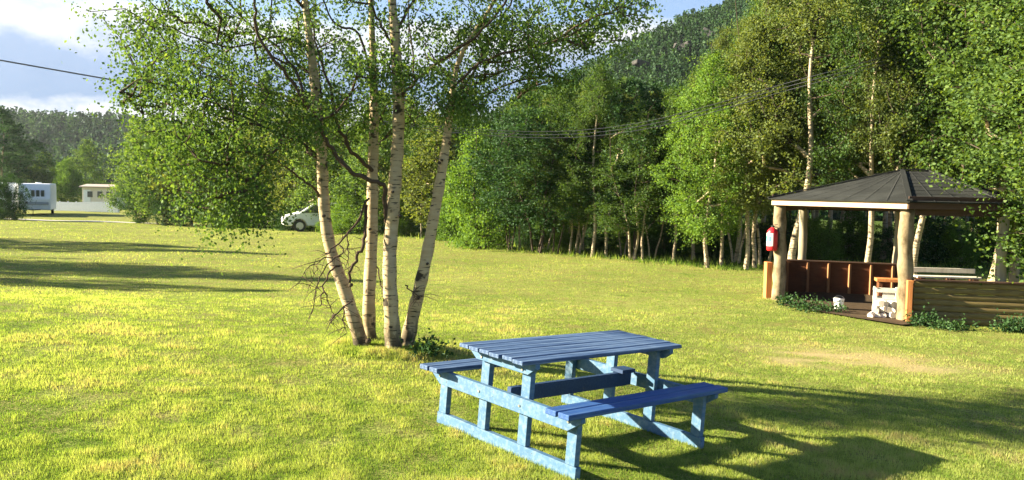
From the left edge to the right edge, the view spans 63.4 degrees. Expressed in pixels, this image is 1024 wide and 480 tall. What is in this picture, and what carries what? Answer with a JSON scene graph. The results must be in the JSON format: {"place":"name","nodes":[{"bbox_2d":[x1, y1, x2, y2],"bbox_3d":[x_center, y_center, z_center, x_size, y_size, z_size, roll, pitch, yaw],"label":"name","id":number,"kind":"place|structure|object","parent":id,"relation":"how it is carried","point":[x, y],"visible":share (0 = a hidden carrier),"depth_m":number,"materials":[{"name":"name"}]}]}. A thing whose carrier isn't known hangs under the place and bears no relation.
{"place":"outdoors","nodes":[
{"label":"outdoors","id":0,"kind":"place"},
{"bbox_2d":[0,0,724,138],"label":"sky","id":1,"kind":"structure","parent":0,"point":[32,32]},
{"bbox_2d":[0,60,896,137],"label":"overhead cable","id":2,"kind":"object","parent":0,"point":[536,137],"visible":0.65,"depth_m":18.77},
{"bbox_2d":[1,57,896,134],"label":"overhead cable","id":3,"kind":"object","parent":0,"point":[557,134],"visible":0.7,"depth_m":18.77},
{"bbox_2d":[3,51,905,131],"bbox_3d":[-0.608,-4.125,19.167,27.862,3.256,4.130,1,3,-10],"label":"overhead cable","id":4,"kind":"object","parent":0,"point":[546,131],"visible":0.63,"depth_m":18.76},
{"bbox_2d":[0,194,1023,479],"bbox_3d":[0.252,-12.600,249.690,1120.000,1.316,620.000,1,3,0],"label":"ground","id":5,"kind":"structure","parent":0,"point":[596,268],"depth_m":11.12,"materials":[{"name":"green plant"}]},
{"bbox_2d":[0,172,35,219],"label":"willow bush","id":6,"kind":"object","parent":5,"relation":"on","point":[8,196],"visible":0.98,"depth_m":54.90,"materials":[{"name":"green plant"}]},
{"bbox_2d":[0,139,51,183],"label":"birch tree","id":7,"kind":"object","parent":5,"relation":"on","point":[34,155],"visible":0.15,"depth_m":99.03,"materials":[{"name":"green plant"}]},
{"bbox_2d":[0,105,55,182],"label":"birch tree","id":8,"kind":"object","parent":5,"relation":"on","point":[8,128],"visible":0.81,"depth_m":94.27,"materials":[{"name":"green plant"}]},
{"bbox_2d":[18,182,56,214],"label":"caravan","id":9,"kind":"object","parent":5,"relation":"on","point":[45,198],"visible":0.83,"depth_m":66.78,"materials":[{"name":"white metal"}]},
{"bbox_2d":[19,151,67,196],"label":"birch tree","id":10,"kind":"object","parent":5,"relation":"on","point":[46,175],"visible":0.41,"depth_m":97.52,"materials":[{"name":"green plant"}]},
{"bbox_2d":[47,158,88,201],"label":"willow bush","id":11,"kind":"object","parent":5,"relation":"on","point":[65,190],"visible":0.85,"depth_m":91.25,"materials":[{"name":"green plant"}]},
{"bbox_2d":[57,138,114,201],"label":"birch tree","id":12,"kind":"object","parent":5,"relation":"on","point":[87,166],"visible":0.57,"depth_m":104.45,"materials":[{"name":"green plant"}]},
{"bbox_2d":[54,201,118,212],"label":"fence","id":13,"kind":"object","parent":5,"relation":"on","point":[85,206],"visible":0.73,"depth_m":76.94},
{"bbox_2d":[79,184,124,208],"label":"shed","id":14,"kind":"structure","parent":5,"relation":"on","point":[91,192],"depth_m":84.89,"materials":[{"name":"beige paint"}]},
{"bbox_2d":[99,117,165,219],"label":"birch tree","id":15,"kind":"object","parent":5,"relation":"on","point":[128,134],"visible":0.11,"depth_m":59.21,"materials":[{"name":"green plant"}]},
{"bbox_2d":[110,173,163,223],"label":"bush","id":16,"kind":"object","parent":5,"relation":"on","point":[136,219],"visible":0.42,"depth_m":52.47,"materials":[{"name":"green plant"}]},
{"bbox_2d":[106,110,206,224],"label":"birch tree","id":17,"kind":"object","parent":5,"relation":"on","point":[144,204],"visible":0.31,"depth_m":50.70,"materials":[{"name":"green plant"}]},
{"bbox_2d":[144,184,182,225],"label":"alder bush","id":18,"kind":"object","parent":5,"relation":"on","point":[160,215],"visible":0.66,"depth_m":49.67,"materials":[{"name":"green plant"}]},
{"bbox_2d":[168,196,199,225],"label":"alder bush","id":19,"kind":"object","parent":5,"relation":"on","point":[179,217],"visible":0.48,"depth_m":48.80,"materials":[{"name":"green plant"}]},
{"bbox_2d":[143,107,230,225],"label":"birch tree","id":20,"kind":"object","parent":5,"relation":"on","point":[164,185],"visible":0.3,"depth_m":49.34,"materials":[{"name":"green plant"}]},
{"bbox_2d":[235,116,264,227],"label":"birch tree","id":21,"kind":"object","parent":5,"relation":"on","point":[252,127],"visible":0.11,"depth_m":47.48,"materials":[{"name":"green plant"}]},
{"bbox_2d":[214,93,293,218],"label":"birch tree","id":22,"kind":"object","parent":5,"relation":"on","point":[260,118],"visible":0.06,"depth_m":51.20,"materials":[{"name":"green plant"}]},
{"bbox_2d":[249,94,330,221],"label":"birch tree","id":23,"kind":"object","parent":5,"relation":"on","point":[284,184],"visible":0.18,"depth_m":45.75,"materials":[{"name":"green plant"}]},
{"bbox_2d":[259,94,330,215],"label":"birch tree","id":24,"kind":"object","parent":5,"relation":"on","point":[262,182],"visible":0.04,"depth_m":48.38,"materials":[{"name":"green plant"}]},
{"bbox_2d":[281,203,361,231],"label":"parked car","id":25,"kind":"object","parent":5,"relation":"on","point":[305,216],"visible":0.4,"depth_m":42.92,"materials":[{"name":"white metal"}]},
{"bbox_2d":[280,110,364,227],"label":"birch tree","id":26,"kind":"object","parent":5,"relation":"on","point":[303,195],"visible":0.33,"depth_m":43.25,"materials":[{"name":"green plant"}]},
{"bbox_2d":[305,115,364,202],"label":"birch tree","id":27,"kind":"object","parent":5,"relation":"on","point":[341,123],"visible":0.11,"depth_m":45.31,"materials":[{"name":"green plant"}]},
{"bbox_2d":[330,194,380,234],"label":"willow bush","id":28,"kind":"object","parent":5,"relation":"on","point":[339,219],"visible":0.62,"depth_m":40.54,"materials":[{"name":"green plant"}]},
{"bbox_2d":[347,105,391,193],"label":"birch tree","id":29,"kind":"object","parent":5,"relation":"on","point":[381,165],"visible":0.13,"depth_m":39.67,"materials":[{"name":"green plant"}]},
{"bbox_2d":[58,0,686,350],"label":"birch tree","id":30,"kind":"object","parent":5,"relation":"on","point":[467,104],"visible":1,"depth_m":8.41,"materials":[{"name":"green plant"}]},
{"bbox_2d":[328,101,419,234],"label":"birch tree","id":31,"kind":"object","parent":5,"relation":"on","point":[353,185],"visible":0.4,"depth_m":39.24,"materials":[{"name":"green plant"}]},
{"bbox_2d":[361,106,429,227],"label":"birch tree","id":32,"kind":"object","parent":5,"relation":"on","point":[411,126],"visible":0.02,"depth_m":41.29,"materials":[{"name":"green plant"}]},
{"bbox_2d":[398,207,419,235],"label":"undergrowth bush","id":33,"kind":"object","parent":5,"relation":"on","point":[406,224],"visible":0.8,"depth_m":39.34,"materials":[{"name":"green plant"}]},
{"bbox_2d":[403,115,435,236],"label":"birch tree","id":34,"kind":"object","parent":5,"relation":"on","point":[417,121],"visible":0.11,"depth_m":38.14,"materials":[{"name":"green plant"}]},
{"bbox_2d":[378,110,470,234],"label":"birch tree","id":35,"kind":"object","parent":5,"relation":"on","point":[426,184],"visible":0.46,"depth_m":35.99,"materials":[{"name":"green plant"}]},
{"bbox_2d":[396,328,455,357],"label":"weed clump","id":36,"kind":"object","parent":5,"relation":"on","point":[428,346],"visible":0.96,"depth_m":8.54,"materials":[{"name":"green plant"}]},
{"bbox_2d":[405,104,499,236],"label":"alder tree","id":37,"kind":"object","parent":5,"relation":"on","point":[427,136],"visible":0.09,"depth_m":37.58,"materials":[{"name":"green plant"}]},
{"bbox_2d":[435,173,479,240],"bbox_3d":[-2.510,-1.021,34.665,2.068,3.580,2.879,-1,4,-36],"label":"willow bush","id":38,"kind":"object","parent":5,"relation":"on","point":[441,225],"visible":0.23,"depth_m":34.42,"materials":[{"name":"green plant"}]},
{"bbox_2d":[436,124,528,250],"bbox_3d":[-1.143,-1.425,30.259,3.553,5.827,4.946,2,3,16],"label":"willow bush","id":39,"kind":"object","parent":5,"relation":"on","point":[485,236],"visible":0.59,"depth_m":29.75,"materials":[{"name":"green plant"}]},
{"bbox_2d":[462,107,553,250],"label":"alder tree","id":40,"kind":"object","parent":5,"relation":"on","point":[504,119],"visible":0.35,"depth_m":28.78,"materials":[{"name":"green plant"}]},
{"bbox_2d":[480,94,549,243],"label":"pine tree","id":41,"kind":"object","parent":5,"relation":"on","point":[510,151],"visible":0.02,"depth_m":33.35,"materials":[{"name":"green plant"}]},
{"bbox_2d":[510,223,546,246],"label":"undergrowth bush","id":42,"kind":"object","parent":5,"relation":"on","point":[526,242],"visible":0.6,"depth_m":32.02,"materials":[{"name":"green plant"}]},
{"bbox_2d":[449,106,611,252],"bbox_3d":[1.022,-2.009,28.412,6.184,5.135,4.916,0,4,-21],"label":"alder tree","id":43,"kind":"object","parent":5,"relation":"on","point":[521,206],"visible":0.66,"depth_m":27.39,"materials":[{"name":"green plant"}]},
{"bbox_2d":[495,86,597,253],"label":"alder tree","id":44,"kind":"object","parent":5,"relation":"on","point":[555,112],"visible":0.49,"depth_m":27.53,"materials":[{"name":"green plant"}]},
{"bbox_2d":[523,84,597,243],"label":"birch tree","id":45,"kind":"object","parent":5,"relation":"on","point":[568,93],"visible":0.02,"depth_m":33.05,"materials":[{"name":"green plant"}]},
{"bbox_2d":[550,228,574,248],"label":"undergrowth bush","id":46,"kind":"object","parent":5,"relation":"on","point":[564,239],"visible":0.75,"depth_m":31.01,"materials":[{"name":"green plant"}]},
{"bbox_2d":[540,99,586,253],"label":"birch tree","id":47,"kind":"object","parent":5,"relation":"on","point":[571,237],"visible":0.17,"depth_m":28.17,"materials":[{"name":"green plant"}]},
{"bbox_2d":[539,65,598,100],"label":"alder tree","id":48,"kind":"object","parent":5,"relation":"on","point":[577,79],"visible":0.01,"depth_m":41.27,"materials":[{"name":"green plant"}]},
{"bbox_2d":[420,330,727,479],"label":"picnic table","id":49,"kind":"object","parent":5,"relation":"on","point":[526,356],"visible":1,"depth_m":6.09,"materials":[{"name":"paint"}]},
{"bbox_2d":[515,98,633,253],"bbox_3d":[2.283,-2.191,28.855,5.273,5.547,4.430,-1,4,-34],"label":"birch tree","id":50,"kind":"object","parent":5,"relation":"on","point":[580,221],"visible":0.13,"depth_m":27.92,"materials":[{"name":"green plant"}]},
{"bbox_2d":[550,61,638,256],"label":"birch tree","id":51,"kind":"object","parent":5,"relation":"on","point":[602,86],"visible":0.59,"depth_m":26.73,"materials":[{"name":"green plant"}]},
{"bbox_2d":[579,224,622,249],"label":"undergrowth bush","id":52,"kind":"object","parent":5,"relation":"on","point":[600,243],"visible":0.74,"depth_m":31.18,"materials":[{"name":"green plant"}]},
{"bbox_2d":[577,84,631,256],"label":"birch tree","id":53,"kind":"object","parent":5,"relation":"on","point":[606,244],"visible":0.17,"depth_m":27.29,"materials":[{"name":"green plant"}]},
{"bbox_2d":[557,111,702,259],"bbox_3d":[3.920,-1.686,26.306,5.025,4.830,4.222,1,3,3],"label":"birch tree","id":54,"kind":"object","parent":5,"relation":"on","point":[608,218],"visible":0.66,"depth_m":25.61,"materials":[{"name":"green plant"}]},
{"bbox_2d":[573,74,697,257],"bbox_3d":[3.833,-2.321,27.108,3.800,6.113,4.780,-1,4,-29],"label":"alder tree","id":55,"kind":"object","parent":5,"relation":"on","point":[631,87],"visible":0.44,"depth_m":26.42,"materials":[{"name":"green plant"}]},
{"bbox_2d":[624,117,676,260],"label":"birch tree","id":56,"kind":"object","parent":5,"relation":"on","point":[644,162],"visible":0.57,"depth_m":25.56,"materials":[{"name":"green plant"}]},
{"bbox_2d":[626,85,679,258],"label":"birch tree","id":57,"kind":"object","parent":5,"relation":"on","point":[656,95],"visible":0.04,"depth_m":26.95,"materials":[{"name":"green plant"}]},
{"bbox_2d":[637,221,691,256],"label":"undergrowth bush","id":58,"kind":"object","parent":5,"relation":"on","point":[667,245],"visible":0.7,"depth_m":28.17,"materials":[{"name":"green plant"}]},
{"bbox_2d":[645,90,697,258],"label":"birch tree","id":59,"kind":"object","parent":5,"relation":"on","point":[671,110],"visible":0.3,"depth_m":25.80,"materials":[{"name":"green plant"}]},
{"bbox_2d":[664,71,711,259],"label":"birch tree","id":60,"kind":"object","parent":5,"relation":"on","point":[693,250],"visible":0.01,"depth_m":26.79,"materials":[{"name":"green plant"}]},
{"bbox_2d":[669,211,710,252],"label":"undergrowth bush","id":61,"kind":"object","parent":5,"relation":"on","point":[696,246],"visible":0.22,"depth_m":30.16,"materials":[{"name":"green plant"}]},
{"bbox_2d":[661,47,743,245],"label":"alder tree","id":62,"kind":"object","parent":5,"relation":"on","point":[711,52],"visible":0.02,"depth_m":29.83,"materials":[{"name":"green plant"}]},
{"bbox_2d":[631,51,786,267],"bbox_3d":[6.088,-2.230,24.080,4.032,6.374,4.720,3,4,28],"label":"birch tree","id":63,"kind":"object","parent":5,"relation":"on","point":[699,171],"visible":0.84,"depth_m":23.42,"materials":[{"name":"green plant"}]},
{"bbox_2d":[696,26,734,194],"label":"birch tree","id":64,"kind":"object","parent":5,"relation":"on","point":[719,40],"visible":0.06,"depth_m":35.89,"materials":[{"name":"green plant"}]},
{"bbox_2d":[699,229,732,258],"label":"undergrowth bush","id":65,"kind":"object","parent":5,"relation":"on","point":[712,247],"visible":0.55,"depth_m":27.88,"materials":[{"name":"green plant"}]},
{"bbox_2d":[689,66,746,265],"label":"birch tree","id":66,"kind":"object","parent":5,"relation":"on","point":[721,250],"visible":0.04,"depth_m":24.98,"materials":[{"name":"green plant"}]},
{"bbox_2d":[692,17,752,262],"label":"birch tree","id":67,"kind":"object","parent":5,"relation":"on","point":[744,233],"depth_m":26.02,"materials":[{"name":"green plant"}]},
{"bbox_2d":[717,227,757,261],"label":"undergrowth bush","id":68,"kind":"object","parent":5,"relation":"on","point":[734,237],"visible":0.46,"depth_m":26.84,"materials":[{"name":"green plant"}]},
{"bbox_2d":[679,14,820,269],"bbox_3d":[6.894,-2.788,23.816,3.688,7.620,4.006,0,4,-24],"label":"birch tree","id":69,"kind":"object","parent":5,"relation":"on","point":[753,204],"visible":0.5,"depth_m":23.44,"materials":[{"name":"green plant"}]},
{"bbox_2d":[693,37,815,261],"bbox_3d":[7.420,-3.026,26.261,4.529,7.815,3.448,4,4,41],"label":"birch tree","id":70,"kind":"object","parent":5,"relation":"on","point":[738,243],"visible":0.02,"depth_m":26.41,"materials":[{"name":"green plant"}]},
{"bbox_2d":[742,219,798,259],"bbox_3d":[8.670,0.096,27.882,2.586,1.729,2.068,3,4,24],"label":"undergrowth bush","id":71,"kind":"object","parent":5,"relation":"on","point":[763,230],"visible":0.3,"depth_m":27.62,"materials":[{"name":"green plant"}]},
{"bbox_2d":[719,0,825,264],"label":"birch tree","id":72,"kind":"object","parent":5,"relation":"on","point":[769,3],"visible":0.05,"depth_m":25.18,"materials":[{"name":"green plant"}]},
{"bbox_2d":[725,9,822,267],"bbox_3d":[7.606,-2.872,24.259,2.894,7.828,3.006,1,3,-4],"label":"birch tree","id":73,"kind":"object","parent":5,"relation":"on","point":[754,251],"visible":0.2,"depth_m":24.00,"materials":[{"name":"green plant"}]},
{"bbox_2d":[721,0,832,241],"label":"birch tree","id":74,"kind":"object","parent":5,"relation":"on","point":[764,219],"visible":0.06,"depth_m":27.62,"materials":[{"name":"green plant"}]},
{"bbox_2d":[759,210,796,236],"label":"undergrowth bush","id":75,"kind":"object","parent":5,"relation":"on","point":[788,218],"visible":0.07,"depth_m":30.16,"materials":[{"name":"green plant"}]},
{"bbox_2d":[773,291,803,305],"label":"weed clump","id":76,"kind":"object","parent":5,"relation":"on","point":[787,297],"visible":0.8,"depth_m":16.07,"materials":[{"name":"green plant"}]},
{"bbox_2d":[781,293,826,309],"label":"weed clump","id":77,"kind":"object","parent":5,"relation":"on","point":[801,303],"visible":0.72,"depth_m":15.62,"materials":[{"name":"green plant"}]},
{"bbox_2d":[698,0,941,258],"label":"birch tree","id":78,"kind":"object","parent":5,"relation":"on","point":[800,19],"visible":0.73,"depth_m":22.15,"materials":[{"name":"green plant"}]},
{"bbox_2d":[793,298,848,313],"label":"weed clump","id":79,"kind":"object","parent":5,"relation":"on","point":[817,307],"visible":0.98,"depth_m":15.28,"materials":[{"name":"green plant"}]},
{"bbox_2d":[796,214,847,260],"bbox_3d":[10.088,0.135,27.059,1.710,1.974,2.381,2,3,14],"label":"undergrowth bush","id":80,"kind":"object","parent":5,"relation":"on","point":[825,247],"visible":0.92,"depth_m":26.82,"materials":[{"name":"green plant"}]},
{"bbox_2d":[798,0,885,256],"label":"birch tree","id":81,"kind":"object","parent":5,"relation":"on","point":[830,213],"visible":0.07,"depth_m":28.06,"materials":[{"name":"green plant"}]},
{"bbox_2d":[781,0,917,226],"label":"birch tree","id":82,"kind":"object","parent":5,"relation":"on","point":[801,188],"visible":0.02,"depth_m":28.26,"materials":[{"name":"green plant"}]},
{"bbox_2d":[831,211,890,259],"bbox_3d":[12.070,-0.055,29.145,2.857,2.368,2.052,3,4,29],"label":"undergrowth bush","id":83,"kind":"object","parent":5,"relation":"on","point":[861,228],"visible":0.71,"depth_m":28.88,"materials":[{"name":"green plant"}]},
{"bbox_2d":[786,0,970,261],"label":"birch tree","id":84,"kind":"object","parent":5,"relation":"on","point":[842,159],"visible":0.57,"depth_m":21.03,"materials":[{"name":"green plant"}]},
{"bbox_2d":[836,0,926,258],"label":"birch tree","id":85,"kind":"object","parent":5,"relation":"on","point":[885,220],"visible":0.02,"depth_m":28.61,"materials":[{"name":"green plant"}]},
{"bbox_2d":[763,169,1023,326],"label":"shelter","id":86,"kind":"object","parent":5,"relation":"on","point":[905,196],"visible":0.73,"depth_m":14.96,"materials":[{"name":"brown wood"}]},
{"bbox_2d":[766,224,779,250],"bbox_3d":[5.284,-0.054,16.783,0.246,0.545,0.223,1,3,0],"label":"fire extinguisher","id":87,"kind":"object","parent":86,"relation":"attached to","point":[772,238],"visible":1,"depth_m":16.70,"materials":[{"name":"red metal"}]},
{"bbox_2d":[784,292,1007,324],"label":"shelter floor","id":88,"kind":"structure","parent":5,"relation":"on","point":[859,305],"depth_m":16.52,"materials":[{"name":"brown wood"}]},
{"bbox_2d":[872,286,897,304],"bbox_3d":[6.915,1.128,15.314,0.420,0.500,0.338,2,4,17],"label":"slatted rack","id":89,"kind":"object","parent":88,"relation":"on","point":[889,293],"visible":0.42,"depth_m":15.19,"materials":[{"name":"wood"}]},
{"bbox_2d":[874,277,914,295],"bbox_3d":[7.319,1.046,15.785,0.750,0.620,0.300,2,3,14],"label":"red bench","id":90,"kind":"object","parent":88,"relation":"on","point":[880,280],"visible":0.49,"depth_m":15.72,"materials":[{"name":"brown wood"}]},
{"bbox_2d":[913,267,981,280],"bbox_3d":[8.210,0.961,15.691,1.150,0.840,0.315,1,3,6],"label":"bench","id":91,"kind":"object","parent":88,"relation":"on","point":[947,270],"visible":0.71,"depth_m":15.76,"materials":[{"name":"grey wood"}]},
{"bbox_2d":[860,0,970,173],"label":"alder tree","id":92,"kind":"object","parent":5,"relation":"on","point":[908,76],"visible":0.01,"depth_m":27.58,"materials":[{"name":"green plant"}]},
{"bbox_2d":[865,215,967,265],"bbox_3d":[13.612,0.043,27.547,3.382,2.261,2.704,0,4,-19],"label":"undergrowth bush","id":93,"kind":"object","parent":5,"relation":"on","point":[938,225],"visible":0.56,"depth_m":27.06,"materials":[{"name":"green plant"}]},
{"bbox_2d":[903,302,941,326],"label":"weed clump","id":94,"kind":"object","parent":5,"relation":"on","point":[933,318],"visible":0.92,"depth_m":14.11,"materials":[{"name":"green plant"}]},
{"bbox_2d":[834,0,1023,278],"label":"birch tree","id":95,"kind":"object","parent":5,"relation":"on","point":[885,129],"visible":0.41,"depth_m":20.63,"materials":[{"name":"green plant"}]},
{"bbox_2d":[864,0,1023,228],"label":"birch tree","id":96,"kind":"object","parent":5,"relation":"on","point":[964,66],"visible":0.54,"depth_m":18.45,"materials":[{"name":"green plant"}]},
{"bbox_2d":[878,6,1023,289],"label":"birch tree","id":97,"kind":"object","parent":5,"relation":"on","point":[1017,218],"visible":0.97,"depth_m":14.14,"materials":[{"name":"green plant"}]},
{"bbox_2d":[878,0,1023,283],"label":"birch tree","id":98,"kind":"object","parent":5,"relation":"on","point":[954,141],"visible":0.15,"depth_m":20.04,"materials":[{"name":"green plant"}]},
{"bbox_2d":[922,314,980,331],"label":"weed clump","id":99,"kind":"object","parent":5,"relation":"on","point":[956,325],"visible":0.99,"depth_m":13.81,"materials":[{"name":"green plant"}]},
{"bbox_2d":[919,217,994,266],"bbox_3d":[14.409,0.231,26.905,1.710,1.974,2.381,-1,4,-29],"label":"undergrowth bush","id":100,"kind":"object","parent":5,"relation":"on","point":[962,249],"visible":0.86,"depth_m":26.57,"materials":[{"name":"green plant"}]},
{"bbox_2d":[962,216,1012,262],"bbox_3d":[16.492,0.053,28.832,2.857,2.368,2.052,0,3,-14],"label":"undergrowth bush","id":101,"kind":"object","parent":5,"relation":"on","point":[984,231],"visible":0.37,"depth_m":28.56,"materials":[{"name":"green plant"}]},
{"bbox_2d":[987,308,1023,333],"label":"weed clump","id":102,"kind":"object","parent":5,"relation":"on","point":[1005,326],"visible":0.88,"depth_m":13.71,"materials":[{"name":"green plant"}]},
{"bbox_2d":[178,221,1023,361],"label":"tall grass","id":103,"kind":"structure","parent":0,"point":[375,348],"depth_m":23.55,"materials":[{"name":"green plant"}]},
{"bbox_2d":[622,0,859,215],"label":"hills","id":104,"kind":"structure","parent":0,"point":[743,8],"depth_m":175.43,"materials":[{"name":"green plant"}]},
{"bbox_2d":[631,27,716,69],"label":"rock outcrop","id":105,"kind":"object","parent":104,"relation":"on","point":[638,62],"visible":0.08,"depth_m":173.95,"materials":[{"name":"grey stone"}]},
{"bbox_2d":[420,0,1021,222],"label":"hill forest","id":106,"kind":"object","parent":104,"relation":"on","point":[710,17],"visible":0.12,"depth_m":173.64,"materials":[{"name":"green plant"}]},
{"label":"hills","id":107,"kind":"structure","parent":0,"visible":0},
{"bbox_2d":[0,106,214,193],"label":"hill forest","id":108,"kind":"object","parent":107,"relation":"on","point":[59,132],"visible":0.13,"depth_m":269.57,"materials":[{"name":"green plant"}]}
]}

